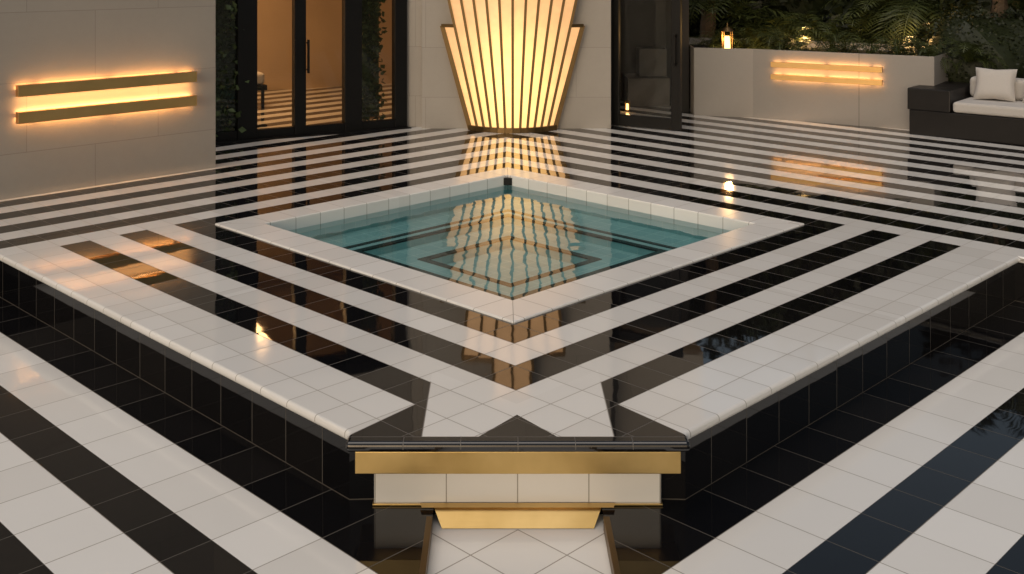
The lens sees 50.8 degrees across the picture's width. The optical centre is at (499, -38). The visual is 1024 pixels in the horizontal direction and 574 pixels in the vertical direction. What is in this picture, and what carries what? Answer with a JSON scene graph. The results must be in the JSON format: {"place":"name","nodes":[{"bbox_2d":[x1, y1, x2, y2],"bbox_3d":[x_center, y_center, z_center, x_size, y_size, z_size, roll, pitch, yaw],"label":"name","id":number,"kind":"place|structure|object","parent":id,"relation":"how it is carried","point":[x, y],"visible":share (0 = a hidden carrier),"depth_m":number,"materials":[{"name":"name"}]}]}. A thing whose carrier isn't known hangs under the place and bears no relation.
{"place":"outdoors","nodes":[
{"label":"outdoors","id":0,"kind":"place"},
{"bbox_2d":[0,0,215,199],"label":"stone wall","id":1,"kind":"structure","parent":0,"point":[44,41],"depth_m":10.03,"materials":[{"name":"stone"}]},
{"bbox_2d":[16,71,196,123],"bbox_3d":[-3.619,1.242,10.028,1.720,0.337,0.099,0,0,-45],"label":"brass wall light","id":2,"kind":"object","parent":1,"relation":"attached to","point":[42,115],"visible":1,"depth_m":9.93,"materials":[{"name":"gold metal"}]},
{"bbox_2d":[0,84,1023,451],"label":"tiled terrace floor","id":3,"kind":"structure","parent":0,"point":[898,228],"depth_m":7.05,"materials":[{"name":"tile"}]},
{"bbox_2d":[216,0,248,136],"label":"climbing vine","id":4,"kind":"object","parent":3,"relation":"on","point":[226,61],"visible":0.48,"depth_m":12.57,"materials":[{"name":"green plant"}]},
{"bbox_2d":[257,71,266,107],"bbox_3d":[-4.125,1.645,15.331,1.440,0.850,0.780,0,0,-28],"label":"armchair","id":5,"kind":"object","parent":3,"relation":"on","point":[261,87],"visible":0.08,"depth_m":15.30,"materials":[{"name":"white fabric"}]},
{"bbox_2d":[216,0,410,143],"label":"glass doors","id":6,"kind":"structure","parent":3,"relation":"on","point":[246,49],"depth_m":12.89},
{"bbox_2d":[293,40,309,73],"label":"door handles","id":7,"kind":"object","parent":6,"relation":"attached to","point":[295,56],"depth_m":12.79,"materials":[{"name":"black metal"}]},
{"bbox_2d":[362,0,387,120],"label":"climbing vine","id":8,"kind":"object","parent":6,"relation":"attached to","point":[372,47],"visible":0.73,"depth_m":14.00,"materials":[{"name":"green plant"}]},
{"bbox_2d":[257,0,391,90],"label":"room back wall","id":9,"kind":"structure","parent":3,"relation":"on","point":[274,35],"depth_m":17.74,"materials":[{"name":"beige paint"}]},
{"bbox_2d":[407,0,421,126],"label":"pillar return","id":10,"kind":"object","parent":3,"relation":"on","point":[414,63],"visible":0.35,"depth_m":13.56,"materials":[{"name":"stone"}]},
{"bbox_2d":[422,0,610,128],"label":"lamp pillar","id":11,"kind":"structure","parent":3,"relation":"on","point":[587,103],"depth_m":13.42,"materials":[{"name":"stone"}]},
{"bbox_2d":[440,0,584,132],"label":"fan wall lamp","id":12,"kind":"object","parent":11,"relation":"attached to","point":[512,63],"visible":1,"depth_m":13.16,"materials":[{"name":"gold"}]},
{"bbox_2d":[624,98,629,110],"bbox_3d":[1.780,1.977,15.000,0.090,0.186,0.090,0,0,0],"label":"garden lantern","id":13,"kind":"object","parent":3,"relation":"on","point":[627,107],"visible":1,"depth_m":14.98,"materials":[{"name":"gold metal"}]},
{"bbox_2d":[620,0,665,99],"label":"wall","id":14,"kind":"structure","parent":3,"relation":"on","point":[642,23],"depth_m":16.20,"materials":[{"name":"brown wood"}]},
{"bbox_2d":[611,0,681,130],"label":"open glass door","id":15,"kind":"structure","parent":3,"relation":"on","point":[674,122],"depth_m":13.32,"materials":[{"name":"black metal"}]},
{"bbox_2d":[619,0,619,112],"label":"leaf glass","id":16,"kind":"object","parent":15,"relation":"attached to","point":[619,58],"visible":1,"depth_m":13.61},
{"bbox_2d":[673,34,676,66],"bbox_3d":[2.144,1.070,13.169,0.025,0.400,0.070,0,0,30],"label":"handle","id":17,"kind":"object","parent":15,"relation":"attached to","point":[674,36],"visible":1,"depth_m":13.14,"materials":[{"name":"black metal"}]},
{"bbox_2d":[699,1,716,37],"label":"palm tree","id":18,"kind":"object","parent":3,"relation":"on","point":[705,26],"visible":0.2,"depth_m":16.80,"materials":[{"name":"plant"}]},
{"bbox_2d":[689,0,939,42],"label":"garden hedge","id":19,"kind":"object","parent":3,"relation":"on","point":[801,6],"visible":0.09,"depth_m":17.51,"materials":[{"name":"green plant"}]},
{"bbox_2d":[689,37,948,129],"bbox_3d":[4.192,1.617,14.958,4.068,0.926,2.111,0,0,28],"label":"garden planter","id":20,"kind":"object","parent":3,"relation":"on","point":[728,82],"visible":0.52,"depth_m":14.02,"materials":[{"name":"stone"}]},
{"bbox_2d":[720,22,733,47],"bbox_3d":[3.140,1.036,14.850,0.202,0.418,0.202,0,0,0],"label":"garden lantern","id":21,"kind":"object","parent":20,"relation":"on","point":[726,43],"visible":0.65,"depth_m":14.81,"materials":[{"name":"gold metal"}]},
{"bbox_2d":[689,0,939,43],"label":"fern bed","id":22,"kind":"object","parent":20,"relation":"in","point":[792,25],"visible":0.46,"depth_m":16.29,"materials":[{"name":"green plant"}]},
{"bbox_2d":[771,62,882,85],"bbox_3d":[4.183,1.420,13.812,1.406,0.228,0.099,0,0,31],"label":"brass wall light","id":23,"kind":"object","parent":20,"relation":"attached to","point":[828,79],"visible":1,"depth_m":13.75,"materials":[{"name":"gold metal"}]},
{"bbox_2d":[689,20,1008,73],"bbox_3d":[4.566,1.156,14.688,4.452,0.721,1.616,0,0,33],"label":"fern bed","id":24,"kind":"object","parent":20,"relation":"in","point":[770,41],"visible":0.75,"depth_m":14.51,"materials":[{"name":"green plant"}]},
{"bbox_2d":[856,0,956,43],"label":"palm tree","id":25,"kind":"object","parent":20,"relation":"in","point":[926,15],"visible":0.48,"depth_m":15.46,"materials":[{"name":"green plant"}]},
{"bbox_2d":[904,5,1023,82],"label":"round shrub","id":26,"kind":"object","parent":3,"relation":"on","point":[1007,30],"visible":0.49,"depth_m":13.78,"materials":[{"name":"green plant"}]},
{"bbox_2d":[908,67,1023,145],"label":"outdoor sofa","id":27,"kind":"object","parent":3,"relation":"on","point":[985,105],"visible":0.99,"depth_m":12.70,"materials":[{"name":"black wicker"}]},
{"bbox_2d":[932,0,1023,23],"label":"garden hedge","id":28,"kind":"object","parent":3,"relation":"on","point":[961,5],"visible":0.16,"depth_m":15.00,"materials":[{"name":"green plant"}]},
{"bbox_2d":[991,0,1008,17],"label":"palm tree","id":29,"kind":"object","parent":3,"relation":"on","point":[1001,5],"visible":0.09,"depth_m":14.85,"materials":[{"name":"plant"}]},
{"bbox_2d":[0,298,1023,573],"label":"tiled floor","id":30,"kind":"structure","parent":0,"point":[108,466],"depth_m":4.87,"materials":[{"name":"tile"}]},
{"bbox_2d":[0,167,1023,527],"bbox_3d":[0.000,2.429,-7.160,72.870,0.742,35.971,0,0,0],"label":"raised plunge pool","id":31,"kind":"structure","parent":30,"relation":"on","point":[512,245],"depth_m":6.74,"materials":[{"name":"tile"}]},
{"bbox_2d":[419,514,620,573],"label":"floor channel","id":32,"kind":"object","parent":30,"relation":"on","point":[518,550],"visible":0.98,"depth_m":4.50,"materials":[{"name":"tile"}]},
{"bbox_2d":[623,73,669,105],"bbox_3d":[2.150,1.870,15.850,0.600,0.400,0.700,0,0,0],"label":"passage step","id":33,"kind":"object","parent":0,"point":[638,90],"visible":0.86,"depth_m":15.50,"materials":[{"name":"grey stone"}]},
{"bbox_2d":[636,47,666,75],"bbox_3d":[2.250,1.469,15.995,0.400,0.398,0.390,0,0,0],"label":"passage step","id":34,"kind":"object","parent":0,"point":[651,61],"visible":1,"depth_m":15.80,"materials":[{"name":"grey stone"}]},
{"bbox_2d":[666,0,688,111],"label":"passage right pier","id":35,"kind":"structure","parent":0,"point":[685,55],"depth_m":14.90,"materials":[{"name":"black metal"}]}
]}

